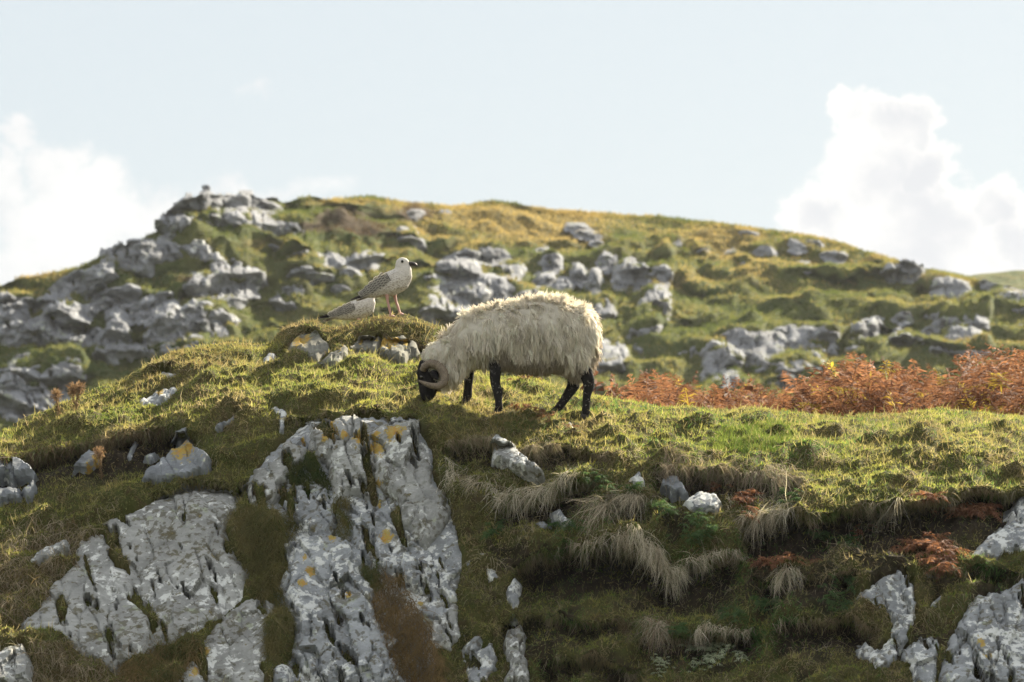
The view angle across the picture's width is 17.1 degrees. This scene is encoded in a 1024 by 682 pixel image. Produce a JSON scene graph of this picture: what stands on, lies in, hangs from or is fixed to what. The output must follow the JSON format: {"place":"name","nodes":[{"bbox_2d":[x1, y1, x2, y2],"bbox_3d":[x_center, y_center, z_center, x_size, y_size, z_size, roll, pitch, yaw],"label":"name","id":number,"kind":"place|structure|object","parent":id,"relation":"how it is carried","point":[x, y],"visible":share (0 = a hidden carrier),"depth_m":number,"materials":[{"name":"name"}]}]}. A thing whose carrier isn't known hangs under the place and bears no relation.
{"place":"outdoors","nodes":[
{"label":"outdoors","id":0,"kind":"place"},
{"bbox_2d":[0,312,1023,681],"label":"grassy bank","id":1,"kind":"structure","parent":0,"point":[794,531],"depth_m":22.56,"materials":[{"name":"plant"}]},
{"bbox_2d":[0,487,22,506],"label":"stone","id":2,"kind":"object","parent":1,"relation":"on","point":[9,494],"visible":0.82,"depth_m":23.62,"materials":[{"name":"stone"}]},
{"bbox_2d":[0,644,33,681],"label":"stone","id":3,"kind":"object","parent":1,"relation":"on","point":[16,665],"visible":0.95,"depth_m":21.27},
{"bbox_2d":[0,456,38,487],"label":"stone","id":4,"kind":"object","parent":1,"relation":"on","point":[17,472],"visible":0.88,"depth_m":24.01,"materials":[{"name":"stone"}]},
{"bbox_2d":[20,480,37,504],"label":"stone","id":5,"kind":"object","parent":1,"relation":"on","point":[28,492],"visible":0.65,"depth_m":23.60,"materials":[{"name":"stone"}]},
{"bbox_2d":[0,436,76,475],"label":"dry grass tuft","id":6,"kind":"object","parent":1,"relation":"on","point":[36,457],"visible":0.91,"depth_m":24.26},
{"bbox_2d":[30,540,70,565],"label":"stone","id":7,"kind":"object","parent":1,"relation":"on","point":[58,547],"visible":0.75,"depth_m":22.71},
{"bbox_2d":[0,503,106,626],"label":"long grass","id":8,"kind":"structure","parent":1,"relation":"on","point":[43,567],"depth_m":22.54,"materials":[{"name":"plant"}]},
{"bbox_2d":[49,388,62,417],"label":"withered thistle","id":9,"kind":"object","parent":1,"relation":"on","point":[56,393],"visible":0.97,"depth_m":25.21,"materials":[{"name":"brown plant"}]},
{"bbox_2d":[65,381,86,410],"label":"withered thistle","id":10,"kind":"object","parent":1,"relation":"on","point":[72,387],"visible":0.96,"depth_m":25.10,"materials":[{"name":"brown plant"}]},
{"bbox_2d":[24,621,134,681],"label":"long grass","id":11,"kind":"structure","parent":1,"relation":"on","point":[64,663],"depth_m":21.44,"materials":[{"name":"plant"}]},
{"bbox_2d":[72,449,101,476],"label":"stone","id":12,"kind":"object","parent":1,"relation":"on","point":[87,462],"visible":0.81,"depth_m":23.89,"materials":[{"name":"stone"}]},
{"bbox_2d":[93,445,106,478],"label":"withered thistle","id":13,"kind":"object","parent":1,"relation":"on","point":[99,453],"visible":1,"depth_m":23.80,"materials":[{"name":"brown plant"}]},
{"bbox_2d":[65,425,170,460],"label":"dry grass tuft","id":14,"kind":"object","parent":1,"relation":"on","point":[84,444],"visible":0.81,"depth_m":24.18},
{"bbox_2d":[127,441,137,460],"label":"stone","id":15,"kind":"object","parent":1,"relation":"on","point":[132,450],"visible":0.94,"depth_m":24.09,"materials":[{"name":"stone"}]},
{"bbox_2d":[20,488,248,675],"bbox_3d":[-2.455,1.587,22.550,1.534,1.258,1.902,0,-4,0],"label":"rock outcrop","id":16,"kind":"object","parent":1,"relation":"on","point":[173,553],"visible":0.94,"depth_m":22.40,"materials":[{"name":"stone"}]},
{"bbox_2d":[143,452,159,464],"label":"stone","id":17,"kind":"object","parent":1,"relation":"on","point":[151,458],"visible":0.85,"depth_m":23.94,"materials":[{"name":"stone"}]},
{"bbox_2d":[140,387,176,405],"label":"stone","id":18,"kind":"object","parent":1,"relation":"on","point":[157,398],"visible":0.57,"depth_m":25.06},
{"bbox_2d":[109,613,218,681],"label":"long grass","id":19,"kind":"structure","parent":1,"relation":"on","point":[139,659],"depth_m":21.59,"materials":[{"name":"plant"}]},
{"bbox_2d":[142,439,211,494],"bbox_3d":[-2.325,0.903,23.881,0.563,0.441,1.008,0,-4,0],"label":"stone","id":20,"kind":"object","parent":1,"relation":"on","point":[186,458],"visible":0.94,"depth_m":23.51,"materials":[{"name":"stone"}]},
{"bbox_2d":[171,427,192,447],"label":"stone","id":21,"kind":"object","parent":1,"relation":"on","point":[179,442],"visible":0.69,"depth_m":24.18,"materials":[{"name":"stone"}]},
{"bbox_2d":[215,416,233,432],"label":"stone","id":22,"kind":"object","parent":1,"relation":"on","point":[220,426],"visible":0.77,"depth_m":23.93,"materials":[{"name":"stone"}]},
{"bbox_2d":[179,599,276,681],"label":"rock outcrop","id":23,"kind":"object","parent":1,"relation":"on","point":[235,631],"visible":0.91,"depth_m":21.77,"materials":[{"name":"stone"}]},
{"bbox_2d":[221,497,309,666],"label":"long grass","id":24,"kind":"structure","parent":1,"relation":"on","point":[248,519],"depth_m":22.58,"materials":[{"name":"plant"}]},
{"bbox_2d":[263,353,276,361],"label":"stone","id":25,"kind":"object","parent":1,"relation":"on","point":[269,355],"visible":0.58,"depth_m":25.82,"materials":[{"name":"stone"}]},
{"bbox_2d":[271,407,286,434],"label":"stone","id":26,"kind":"object","parent":1,"relation":"on","point":[282,413],"visible":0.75,"depth_m":23.92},
{"bbox_2d":[273,664,293,681],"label":"stone","id":27,"kind":"object","parent":1,"relation":"on","point":[283,673],"visible":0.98,"depth_m":21.53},
{"bbox_2d":[288,330,330,361],"bbox_3d":[-1.552,0.113,25.996,0.374,0.412,1.284,1,-4,-14],"label":"stone","id":28,"kind":"object","parent":1,"relation":"on","point":[314,347],"visible":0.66,"depth_m":25.78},
{"bbox_2d":[317,345,348,367],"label":"stone","id":29,"kind":"object","parent":1,"relation":"on","point":[335,356],"visible":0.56,"depth_m":25.25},
{"bbox_2d":[318,298,374,321],"bbox_3d":[-1.286,-0.231,26.904,0.502,0.370,0.158,0,-4,0],"label":"gull","id":30,"kind":"object","parent":1,"relation":"on","point":[356,310],"visible":0.75,"depth_m":26.86,"materials":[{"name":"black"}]},
{"bbox_2d":[241,414,461,681],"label":"rock outcrop","id":31,"kind":"object","parent":1,"relation":"on","point":[328,578],"visible":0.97,"depth_m":22.61,"materials":[{"name":"stone"}]},
{"bbox_2d":[284,451,332,506],"bbox_3d":[-1.385,0.951,23.176,0.474,0.410,0.266,-2,-4,24],"label":"moss cushion","id":32,"kind":"object","parent":31,"relation":"on","point":[317,469],"visible":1,"depth_m":23.19,"materials":[{"name":"green plant"}]},
{"bbox_2d":[328,494,355,541],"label":"long grass","id":33,"kind":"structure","parent":31,"relation":"on","point":[340,515],"depth_m":22.84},
{"bbox_2d":[358,555,387,593],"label":"long grass","id":34,"kind":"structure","parent":31,"relation":"on","point":[369,574],"depth_m":22.38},
{"bbox_2d":[350,335,382,354],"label":"stone","id":35,"kind":"object","parent":1,"relation":"on","point":[365,343],"visible":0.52,"depth_m":25.71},
{"bbox_2d":[351,257,416,316],"bbox_3d":[-0.988,-0.413,26.315,0.517,0.465,0.189,0,-4,0],"label":"gull","id":36,"kind":"object","parent":1,"relation":"on","point":[396,280],"visible":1,"depth_m":26.26,"materials":[{"name":"white"}]},
{"bbox_2d":[379,335,420,363],"bbox_3d":[-0.840,0.150,25.710,0.399,0.389,0.904,0,-4,0],"label":"stone","id":37,"kind":"object","parent":1,"relation":"on","point":[402,349],"visible":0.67,"depth_m":25.52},
{"bbox_2d":[361,555,457,681],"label":"long grass","id":38,"kind":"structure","parent":1,"relation":"on","point":[409,633],"depth_m":21.94,"materials":[{"name":"plant"}]},
{"bbox_2d":[431,536,457,575],"bbox_3d":[-0.462,1.464,22.618,0.344,0.349,0.269,3,-4,-38],"label":"rock outcrop","id":39,"kind":"object","parent":1,"relation":"on","point":[443,558],"visible":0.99,"depth_m":22.50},
{"bbox_2d":[425,603,464,650],"bbox_3d":[-0.426,1.882,22.108,0.313,0.395,0.421,-1,-4,22],"label":"rock outcrop","id":40,"kind":"object","parent":1,"relation":"on","point":[441,628],"visible":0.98,"depth_m":21.99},
{"bbox_2d":[438,568,461,602],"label":"rock outcrop","id":41,"kind":"object","parent":1,"relation":"on","point":[447,591],"visible":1,"depth_m":22.28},
{"bbox_2d":[436,456,505,519],"bbox_3d":[-0.308,0.982,22.951,0.559,0.545,0.756,0,-4,0],"label":"dry grass tuft","id":42,"kind":"object","parent":1,"relation":"on","point":[467,482],"visible":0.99,"depth_m":22.85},
{"bbox_2d":[444,432,499,457],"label":"dry grass tuft","id":43,"kind":"object","parent":1,"relation":"on","point":[484,440],"visible":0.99,"depth_m":23.21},
{"bbox_2d":[460,636,497,681],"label":"rock outcrop","id":44,"kind":"object","parent":1,"relation":"on","point":[486,657],"visible":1,"depth_m":21.75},
{"bbox_2d":[487,569,497,582],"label":"stone","id":45,"kind":"object","parent":1,"relation":"on","point":[491,574],"visible":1,"depth_m":22.25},
{"bbox_2d":[478,518,507,542],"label":"fern","id":46,"kind":"object","parent":1,"relation":"on","point":[490,532],"visible":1,"depth_m":22.48,"materials":[{"name":"green plant"}]},
{"bbox_2d":[417,290,602,419],"bbox_3d":[-0.012,0.094,24.041,1.315,0.944,0.541,0,-4,0],"label":"sheep","id":47,"kind":"object","parent":1,"relation":"on","point":[541,334],"visible":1,"depth_m":23.90},
{"bbox_2d":[0,311,1023,681],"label":"moss","id":48,"kind":"object","parent":1,"relation":"on","point":[846,617],"visible":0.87,"depth_m":22.65,"materials":[{"name":"green plant"}]},
{"bbox_2d":[0,320,1023,681],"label":"dead grass","id":49,"kind":"structure","parent":1,"relation":"on","point":[716,638],"depth_m":22.30,"materials":[{"name":"plant"}]},
{"bbox_2d":[506,578,522,626],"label":"stone","id":50,"kind":"object","parent":1,"relation":"on","point":[513,592],"visible":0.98,"depth_m":22.12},
{"bbox_2d":[502,625,528,681],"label":"stone","id":51,"kind":"object","parent":1,"relation":"on","point":[513,647],"visible":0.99,"depth_m":21.68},
{"bbox_2d":[489,434,545,485],"bbox_3d":[0.017,0.867,23.144,0.361,0.467,0.906,2,-4,-24],"label":"stone","id":52,"kind":"object","parent":1,"relation":"on","point":[509,455],"visible":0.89,"depth_m":22.93,"materials":[{"name":"stone"}]},
{"bbox_2d":[504,402,555,422],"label":"bracken clump","id":53,"kind":"object","parent":1,"relation":"on","point":[525,406],"visible":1,"depth_m":23.78,"materials":[{"name":"brown plant"}]},
{"bbox_2d":[481,455,589,523],"bbox_3d":[0.159,1.045,22.830,0.788,0.647,0.840,0,-4,0],"label":"dry grass tuft","id":54,"kind":"object","parent":1,"relation":"on","point":[539,489],"visible":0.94,"depth_m":22.69,"materials":[{"name":"plant"}]},
{"bbox_2d":[516,433,564,467],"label":"dry grass tuft","id":55,"kind":"object","parent":1,"relation":"on","point":[535,447],"visible":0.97,"depth_m":23.12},
{"bbox_2d":[535,521,551,528],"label":"stone","id":56,"kind":"object","parent":1,"relation":"on","point":[544,525],"visible":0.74,"depth_m":22.57,"materials":[{"name":"stone"}]},
{"bbox_2d":[536,537,582,565],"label":"dry grass tuft","id":57,"kind":"object","parent":1,"relation":"on","point":[574,546],"visible":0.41,"depth_m":22.28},
{"bbox_2d":[549,509,572,526],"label":"stone","id":58,"kind":"object","parent":1,"relation":"on","point":[554,516],"visible":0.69,"depth_m":22.63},
{"bbox_2d":[544,518,584,535],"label":"fern","id":59,"kind":"object","parent":1,"relation":"on","point":[559,524],"visible":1,"depth_m":22.38,"materials":[{"name":"green plant"}]},
{"bbox_2d":[583,470,618,495],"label":"fern","id":60,"kind":"object","parent":1,"relation":"on","point":[599,477],"visible":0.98,"depth_m":22.60,"materials":[{"name":"green plant"}]},
{"bbox_2d":[580,370,621,398],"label":"bracken frond","id":61,"kind":"object","parent":1,"relation":"on","point":[598,384],"visible":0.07,"depth_m":30.11,"materials":[{"name":"orange plant"}]},
{"bbox_2d":[574,521,644,570],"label":"dry grass tuft","id":62,"kind":"object","parent":1,"relation":"on","point":[620,540],"visible":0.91,"depth_m":22.15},
{"bbox_2d":[550,475,672,575],"bbox_3d":[0.582,1.246,22.553,0.935,0.712,0.890,2,-4,-34],"label":"dry grass tuft","id":63,"kind":"object","parent":1,"relation":"on","point":[628,498],"visible":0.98,"depth_m":22.44,"materials":[{"name":"plant"}]},
{"bbox_2d":[607,373,635,400],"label":"bracken frond","id":64,"kind":"object","parent":1,"relation":"on","point":[612,383],"visible":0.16,"depth_m":30.36,"materials":[{"name":"orange plant"}]},
{"bbox_2d":[616,481,646,493],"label":"fern","id":65,"kind":"object","parent":1,"relation":"on","point":[638,483],"visible":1,"depth_m":22.47,"materials":[{"name":"green plant"}]},
{"bbox_2d":[630,472,644,499],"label":"stone","id":66,"kind":"object","parent":1,"relation":"on","point":[636,477],"visible":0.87,"depth_m":22.64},
{"bbox_2d":[629,613,682,660],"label":"dry grass tuft","id":67,"kind":"object","parent":1,"relation":"on","point":[653,626],"visible":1,"depth_m":21.47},
{"bbox_2d":[639,369,674,398],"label":"bracken frond","id":68,"kind":"object","parent":1,"relation":"on","point":[644,381],"visible":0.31,"depth_m":30.64,"materials":[{"name":"orange plant"}]},
{"bbox_2d":[625,525,697,612],"bbox_3d":[0.962,1.511,22.340,0.552,0.638,1.086,0,-4,0],"label":"dry grass tuft","id":69,"kind":"object","parent":1,"relation":"on","point":[651,552],"visible":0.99,"depth_m":22.01,"materials":[{"name":"plant"}]},
{"bbox_2d":[645,498,680,519],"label":"fern","id":70,"kind":"object","parent":1,"relation":"on","point":[669,505],"visible":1,"depth_m":22.17,"materials":[{"name":"green plant"}]},
{"bbox_2d":[650,653,675,676],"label":"lichen bush","id":71,"kind":"object","parent":1,"relation":"on","point":[660,659],"visible":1,"depth_m":21.31,"materials":[{"name":"grey plant"}]},
{"bbox_2d":[660,475,688,502],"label":"stone","id":72,"kind":"object","parent":1,"relation":"on","point":[676,490],"visible":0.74,"depth_m":22.60,"materials":[{"name":"stone"}]},
{"bbox_2d":[663,622,694,637],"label":"fern","id":73,"kind":"object","parent":1,"relation":"on","point":[683,629],"visible":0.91,"depth_m":21.36,"materials":[{"name":"green plant"}]},
{"bbox_2d":[665,524,717,545],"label":"fern","id":74,"kind":"object","parent":1,"relation":"on","point":[697,536],"visible":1,"depth_m":21.93,"materials":[{"name":"green plant"}]},
{"bbox_2d":[642,434,748,494],"bbox_3d":[1.215,0.890,22.875,0.840,0.660,0.922,0,-4,0],"label":"dry grass tuft","id":75,"kind":"object","parent":1,"relation":"on","point":[684,468],"visible":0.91,"depth_m":22.73,"materials":[{"name":"plant"}]},
{"bbox_2d":[678,508,714,529],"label":"fern","id":76,"kind":"object","parent":1,"relation":"on","point":[690,520],"visible":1,"depth_m":22.05,"materials":[{"name":"green plant"}]},
{"bbox_2d":[683,491,722,514],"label":"stone","id":77,"kind":"object","parent":1,"relation":"on","point":[706,502],"visible":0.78,"depth_m":22.26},
{"bbox_2d":[679,637,730,671],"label":"lichen bush","id":78,"kind":"object","parent":1,"relation":"on","point":[692,647],"visible":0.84,"depth_m":21.44,"materials":[{"name":"grey plant"}]},
{"bbox_2d":[672,541,749,581],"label":"dry grass tuft","id":79,"kind":"object","parent":1,"relation":"on","point":[705,557],"visible":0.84,"depth_m":21.90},
{"bbox_2d":[704,480,731,491],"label":"bracken clump","id":80,"kind":"object","parent":1,"relation":"on","point":[718,485],"visible":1,"depth_m":22.68,"materials":[{"name":"brown plant"}]},
{"bbox_2d":[688,618,755,650],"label":"dry grass tuft","id":81,"kind":"object","parent":1,"relation":"on","point":[699,630],"visible":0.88,"depth_m":21.40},
{"bbox_2d":[715,601,747,622],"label":"fern","id":82,"kind":"object","parent":1,"relation":"on","point":[736,612],"visible":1,"depth_m":21.51,"materials":[{"name":"green plant"}]},
{"bbox_2d":[719,375,750,400],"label":"bracken frond","id":83,"kind":"object","parent":1,"relation":"on","point":[727,391],"visible":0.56,"depth_m":30.94,"materials":[{"name":"orange plant"}]},
{"bbox_2d":[729,488,763,525],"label":"bracken clump","id":84,"kind":"object","parent":1,"relation":"on","point":[743,496],"visible":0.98,"depth_m":22.26,"materials":[{"name":"brown plant"}]},
{"bbox_2d":[722,485,784,524],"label":"dry grass tuft","id":85,"kind":"object","parent":1,"relation":"on","point":[755,501],"visible":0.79,"depth_m":22.42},
{"bbox_2d":[705,415,804,453],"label":"long grass","id":86,"kind":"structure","parent":1,"relation":"on","point":[747,427],"depth_m":23.45,"materials":[{"name":"plant"}]},
{"bbox_2d":[743,374,776,403],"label":"bracken frond","id":87,"kind":"object","parent":1,"relation":"on","point":[750,389],"visible":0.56,"depth_m":31.23,"materials":[{"name":"orange plant"}]},
{"bbox_2d":[749,595,780,612],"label":"fern","id":88,"kind":"object","parent":1,"relation":"on","point":[763,602],"visible":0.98,"depth_m":21.58,"materials":[{"name":"green plant"}]},
{"bbox_2d":[717,473,816,557],"bbox_3d":[1.637,1.172,22.418,0.773,0.679,1.100,0,-4,0],"label":"dry grass tuft","id":89,"kind":"object","parent":1,"relation":"on","point":[773,516],"visible":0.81,"depth_m":22.15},
{"bbox_2d":[724,453,816,504],"bbox_3d":[1.791,0.971,22.767,0.860,0.521,0.893,1,-4,-19],"label":"dry grass tuft","id":90,"kind":"object","parent":1,"relation":"on","point":[777,478],"visible":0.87,"depth_m":22.60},
{"bbox_2d":[746,551,822,576],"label":"bracken clump","id":91,"kind":"object","parent":1,"relation":"on","point":[767,561],"visible":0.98,"depth_m":21.69,"materials":[{"name":"brown plant"}]},
{"bbox_2d":[763,562,808,598],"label":"dry grass tuft","id":92,"kind":"object","parent":1,"relation":"on","point":[779,579],"visible":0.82,"depth_m":21.59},
{"bbox_2d":[774,487,803,504],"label":"fern","id":93,"kind":"object","parent":1,"relation":"on","point":[788,493],"visible":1,"depth_m":22.32,"materials":[{"name":"green plant"}]},
{"bbox_2d":[601,343,1023,416],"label":"bracken","id":94,"kind":"object","parent":1,"relation":"on","point":[844,393],"visible":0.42,"depth_m":29.96,"materials":[{"name":"orange plant"}]},
{"bbox_2d":[816,574,857,614],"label":"fern","id":95,"kind":"object","parent":1,"relation":"on","point":[843,603],"visible":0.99,"depth_m":21.30,"materials":[{"name":"green plant"}]},
{"bbox_2d":[830,532,861,549],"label":"fern","id":96,"kind":"object","parent":1,"relation":"on","point":[850,540],"visible":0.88,"depth_m":22.10,"materials":[{"name":"green plant"}]},
{"bbox_2d":[837,572,857,594],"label":"fern","id":97,"kind":"object","parent":1,"relation":"on","point":[848,579],"visible":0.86,"depth_m":21.48,"materials":[{"name":"green plant"}]},
{"bbox_2d":[851,523,878,541],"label":"bracken clump","id":98,"kind":"object","parent":1,"relation":"on","point":[872,525],"visible":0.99,"depth_m":22.30,"materials":[{"name":"brown plant"}]},
{"bbox_2d":[845,500,918,544],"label":"dry grass tuft","id":99,"kind":"object","parent":1,"relation":"on","point":[877,526],"visible":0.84,"depth_m":22.41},
{"bbox_2d":[855,570,915,668],"bbox_3d":[2.325,1.808,21.207,0.499,0.769,0.984,0,-4,0],"label":"rock outcrop","id":100,"kind":"object","parent":1,"relation":"on","point":[896,596],"visible":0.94,"depth_m":21.18,"materials":[{"name":"stone"}]},
{"bbox_2d":[861,497,911,533],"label":"dry grass tuft","id":101,"kind":"object","parent":1,"relation":"on","point":[878,516],"visible":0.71,"depth_m":22.27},
{"bbox_2d":[900,637,938,681],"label":"rock outcrop","id":102,"kind":"object","parent":1,"relation":"on","point":[919,658],"visible":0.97,"depth_m":20.75,"materials":[{"name":"stone"}]},
{"bbox_2d":[908,490,950,506],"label":"bracken clump","id":103,"kind":"object","parent":1,"relation":"on","point":[930,496],"visible":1,"depth_m":22.07,"materials":[{"name":"brown plant"}]},
{"bbox_2d":[889,532,973,582],"bbox_3d":[2.647,1.371,21.611,0.545,0.332,0.842,0,-4,0],"label":"bracken clump","id":104,"kind":"object","parent":1,"relation":"on","point":[933,545],"visible":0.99,"depth_m":21.54,"materials":[{"name":"brown plant"}]},
{"bbox_2d":[930,502,1003,523],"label":"bracken clump","id":105,"kind":"object","parent":1,"relation":"on","point":[973,510],"visible":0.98,"depth_m":22.27,"materials":[{"name":"brown plant"}]},
{"bbox_2d":[938,578,1023,681],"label":"rock outcrop","id":106,"kind":"object","parent":1,"relation":"on","point":[987,636],"visible":0.94,"depth_m":20.80,"materials":[{"name":"stone"}]},
{"bbox_2d":[960,349,1006,400],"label":"bracken frond","id":107,"kind":"object","parent":1,"relation":"on","point":[969,351],"visible":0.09,"depth_m":32.46,"materials":[{"name":"orange plant"}]},
{"bbox_2d":[971,517,1023,569],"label":"rock outcrop","id":108,"kind":"object","parent":1,"relation":"on","point":[996,543],"visible":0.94,"depth_m":21.77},
{"bbox_2d":[1003,496,1023,524],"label":"rock outcrop","id":109,"kind":"object","parent":1,"relation":"on","point":[1011,515],"visible":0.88,"depth_m":22.31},
{"bbox_2d":[0,190,1023,430],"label":"hill","id":110,"kind":"structure","parent":0,"point":[161,315],"depth_m":139.54,"materials":[{"name":"plant"}]},
{"bbox_2d":[0,0,1023,285],"label":"sky","id":111,"kind":"structure","parent":0,"point":[892,128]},
{"bbox_2d":[969,270,1023,289],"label":"hill","id":112,"kind":"structure","parent":0,"point":[1013,279],"depth_m":244.10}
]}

